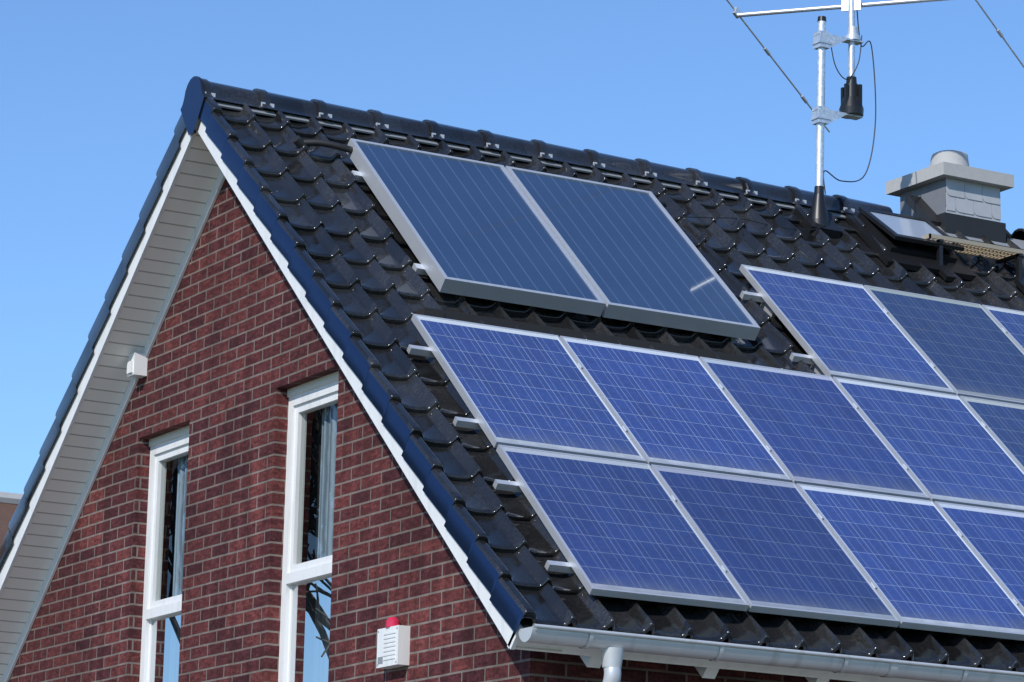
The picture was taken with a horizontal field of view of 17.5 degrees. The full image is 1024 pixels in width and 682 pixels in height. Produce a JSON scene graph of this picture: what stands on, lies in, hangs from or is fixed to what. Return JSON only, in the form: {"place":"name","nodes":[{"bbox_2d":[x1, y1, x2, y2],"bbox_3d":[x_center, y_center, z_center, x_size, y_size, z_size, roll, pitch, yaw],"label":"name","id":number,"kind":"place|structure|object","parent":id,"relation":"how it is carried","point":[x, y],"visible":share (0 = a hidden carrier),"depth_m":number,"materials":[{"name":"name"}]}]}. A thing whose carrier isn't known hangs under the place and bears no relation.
{"place":"outdoors","nodes":[
{"label":"outdoors","id":0,"kind":"place"},
{"bbox_2d":[0,491,22,545],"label":"neighbour house","id":1,"kind":"structure","parent":0,"point":[9,502],"depth_m":36.40,"materials":[{"name":"brick"}]},
{"bbox_2d":[0,114,185,566],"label":"roof tiles","id":2,"kind":"object","parent":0,"point":[127,253],"visible":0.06,"depth_m":22.31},
{"bbox_2d":[149,371,338,446],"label":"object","id":3,"kind":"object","parent":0,"point":[305,387],"depth_m":20.45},
{"bbox_2d":[172,403,337,596],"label":"window curtains","id":4,"kind":"object","parent":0,"point":[327,482],"depth_m":20.25,"materials":[{"name":"white fabric"}]},
{"bbox_2d":[377,627,397,665],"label":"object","id":5,"kind":"object","parent":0,"point":[380,660],"depth_m":18.69,"materials":[{"name":"white plastic"}]},
{"bbox_2d":[0,0,1023,493],"label":"sky","id":6,"kind":"structure","parent":0,"point":[92,92],"materials":[{"name":"blue"}]},
{"bbox_2d":[199,97,1023,671],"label":"roof tiles","id":7,"kind":"object","parent":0,"point":[339,241],"visible":0.41,"depth_m":19.87,"materials":[{"name":"black ceramic"}]},
{"bbox_2d":[292,136,666,207],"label":"collector pipes","id":8,"kind":"object","parent":7,"relation":"on","point":[298,141],"visible":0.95,"depth_m":21.10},
{"bbox_2d":[407,291,824,573],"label":"mounting rails","id":9,"kind":"object","parent":7,"relation":"attached to","point":[550,565],"visible":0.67,"depth_m":18.54,"materials":[{"name":"silver metal"}]},
{"bbox_2d":[811,0,863,185],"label":"antenna mast","id":10,"kind":"object","parent":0,"point":[824,40],"visible":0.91,"depth_m":23.57,"materials":[{"name":"silver metal"}]},
{"bbox_2d":[793,16,863,237],"bbox_3d":[2.267,-1.486,23.560,0.502,1.656,0.244,8,-14,-29],"label":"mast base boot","id":11,"kind":"object","parent":10,"relation":"attached to","point":[851,96],"visible":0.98,"depth_m":23.36,"materials":[{"name":"black rubber"}]},
{"bbox_2d":[726,0,1023,131],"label":"antenna","id":12,"kind":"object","parent":10,"relation":"attached to","point":[852,32],"depth_m":23.92,"materials":[{"name":"silver metal"}]},
{"bbox_2d":[900,178,946,217],"bbox_3d":[3.232,-0.546,24.500,0.500,1.160,0.550,8,-14,-29],"label":"chimney side","id":13,"kind":"object","parent":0,"point":[932,195],"visible":0.21,"depth_m":24.40,"materials":[{"name":"grey tile"}]},
{"bbox_2d":[886,150,1013,196],"bbox_3d":[3.248,-1.251,24.655,0.650,0.285,0.700,8,-14,-29],"label":"chimney cap","id":14,"kind":"object","parent":13,"relation":"on","point":[952,164],"visible":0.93,"depth_m":24.44,"materials":[{"name":"grey concrete"}]},
{"bbox_2d":[946,178,1000,221],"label":"chimney shingles","id":15,"kind":"object","parent":13,"relation":"attached to","point":[971,199],"visible":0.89,"depth_m":24.35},
{"label":"paving","id":16,"kind":"structure","parent":0,"visible":0},
{"bbox_2d":[8,178,853,681],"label":"house walls","id":17,"kind":"structure","parent":16,"relation":"on","point":[240,348],"depth_m":20.76,"materials":[{"name":"brick"}]},
{"bbox_2d":[139,380,337,681],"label":"window frames","id":18,"kind":"structure","parent":17,"relation":"attached to","point":[295,569],"depth_m":20.42,"materials":[{"name":"white plastic"}]},
{"bbox_2d":[150,575,331,681],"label":"window glass","id":19,"kind":"object","parent":18,"relation":"in","point":[310,632],"visible":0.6,"depth_m":20.06,"materials":[{"name":"clear glass"}]},
{"bbox_2d":[127,352,409,668],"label":"wall fixtures","id":20,"kind":"object","parent":17,"relation":"attached to","point":[393,644],"depth_m":18.64,"materials":[{"name":"white plastic"}]},
{"bbox_2d":[385,617,399,627],"bbox_3d":[-0.670,1.585,18.692,0.084,0.058,0.084,8,-14,-29],"label":"alarm lamp","id":21,"kind":"object","parent":20,"relation":"attached to","point":[392,621],"visible":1,"depth_m":18.66,"materials":[{"name":"red plastic"}]},
{"bbox_2d":[160,307,751,599],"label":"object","id":22,"kind":"structure","parent":17,"relation":"attached to","point":[312,488],"depth_m":20.57,"materials":[{"name":"black"}]},
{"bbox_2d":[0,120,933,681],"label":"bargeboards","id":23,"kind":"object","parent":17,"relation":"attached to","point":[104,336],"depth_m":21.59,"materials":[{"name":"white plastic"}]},
{"bbox_2d":[518,624,1023,681],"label":"gutter downpipe","id":24,"kind":"object","parent":23,"relation":"attached to","point":[613,646],"visible":1,"depth_m":17.43,"materials":[{"name":"metal"}]},
{"bbox_2d":[520,618,1015,671],"bbox_3d":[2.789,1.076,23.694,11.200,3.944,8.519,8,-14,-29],"label":"eave tile ends","id":25,"kind":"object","parent":17,"relation":"on","point":[526,622],"depth_m":17.47,"materials":[{"name":"black ceramic"}]},
{"bbox_2d":[0,131,220,680],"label":"verge soffit","id":26,"kind":"object","parent":25,"relation":"attached to","point":[175,229],"visible":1,"depth_m":22.46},
{"bbox_2d":[205,92,854,211],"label":"ridge clips","id":27,"kind":"object","parent":25,"relation":"attached to","point":[541,153],"visible":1,"depth_m":22.48,"materials":[{"name":"silver metal"}]},
{"bbox_2d":[517,647,561,651],"bbox_3d":[-0.901,0.077,19.288,0.290,3.854,4.280,8,-14,-29],"label":"verge soffit","id":28,"kind":"object","parent":25,"relation":"attached to","point":[539,649],"visible":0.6,"depth_m":17.07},
{"bbox_2d":[346,138,759,340],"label":"collector frames","id":29,"kind":"structure","parent":25,"relation":"on","point":[432,269],"depth_m":20.61,"materials":[{"name":"silver metal"}]},
{"bbox_2d":[357,142,752,324],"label":"solar thermal collectors","id":30,"kind":"object","parent":29,"relation":"in","point":[475,222],"visible":1,"depth_m":21.05,"materials":[{"name":"blue glass"}]},
{"bbox_2d":[181,76,1023,239],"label":"ridge caps","id":31,"kind":"object","parent":25,"relation":"attached to","point":[196,95],"visible":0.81,"depth_m":22.34,"materials":[{"name":"tile"}]},
{"bbox_2d":[214,99,1023,249],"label":"ridge roll","id":32,"kind":"object","parent":25,"relation":"on","point":[453,145],"visible":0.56,"depth_m":22.39,"materials":[{"name":"grey"}]},
{"bbox_2d":[579,655,829,681],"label":"rafter tails","id":33,"kind":"object","parent":25,"relation":"attached to","point":[596,662],"visible":0.21,"depth_m":17.66,"materials":[{"name":"wood"}]},
{"bbox_2d":[411,264,1023,640],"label":"solar panel frames","id":34,"kind":"structure","parent":25,"relation":"on","point":[749,606],"depth_m":19.02,"materials":[{"name":"silver metal"}]},
{"bbox_2d":[417,266,1023,632],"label":"solar panels","id":35,"kind":"object","parent":34,"relation":"in","point":[624,526],"visible":1,"depth_m":19.35,"materials":[{"name":"blue glass"}]},
{"bbox_2d":[578,308,1018,603],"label":"panel clamps","id":36,"kind":"object","parent":34,"relation":"attached to","point":[820,514],"visible":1,"depth_m":19.53,"materials":[{"name":"silver metal"}]},
{"bbox_2d":[679,10,875,229],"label":"mast cables","id":37,"kind":"object","parent":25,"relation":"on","point":[826,170],"visible":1,"depth_m":23.63,"materials":[{"name":"black rubber"}]},
{"bbox_2d":[842,210,975,279],"bbox_3d":[2.824,-0.680,23.619,0.780,0.511,0.562,8,-14,-29],"label":"flashing","id":38,"kind":"object","parent":25,"relation":"on","point":[906,255],"visible":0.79,"depth_m":23.46,"materials":[{"name":"black metal"}]},
{"bbox_2d":[858,207,963,250],"bbox_3d":[2.839,-0.796,23.623,0.604,0.327,0.450,8,-14,-29],"label":"skylight frame","id":39,"kind":"object","parent":38,"relation":"attached to","point":[868,214],"visible":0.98,"depth_m":23.51,"materials":[{"name":"black metal"}]},
{"bbox_2d":[871,212,952,243],"bbox_3d":[2.841,-0.802,23.621,0.510,0.247,0.352,8,-14,-29],"label":"skylight glass","id":40,"kind":"object","parent":39,"relation":"in","point":[908,227],"visible":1,"depth_m":23.65,"materials":[{"name":"glass"}]},
{"bbox_2d":[904,194,1011,242],"bbox_3d":[3.203,-0.644,24.578,0.740,0.783,0.738,8,-14,-29],"label":"chimney flashing","id":41,"kind":"object","parent":25,"relation":"on","point":[967,226],"visible":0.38,"depth_m":24.30,"materials":[{"name":"black metal"}]},
{"bbox_2d":[923,239,1023,292],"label":"roof step brackets","id":42,"kind":"object","parent":25,"relation":"on","point":[945,273],"visible":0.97,"depth_m":23.61,"materials":[{"name":"black metal"}]},
{"bbox_2d":[922,233,1023,261],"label":"roof step grating","id":43,"kind":"object","parent":42,"relation":"on","point":[985,250],"visible":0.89,"depth_m":23.75,"materials":[{"name":"beige metal"}]}
]}

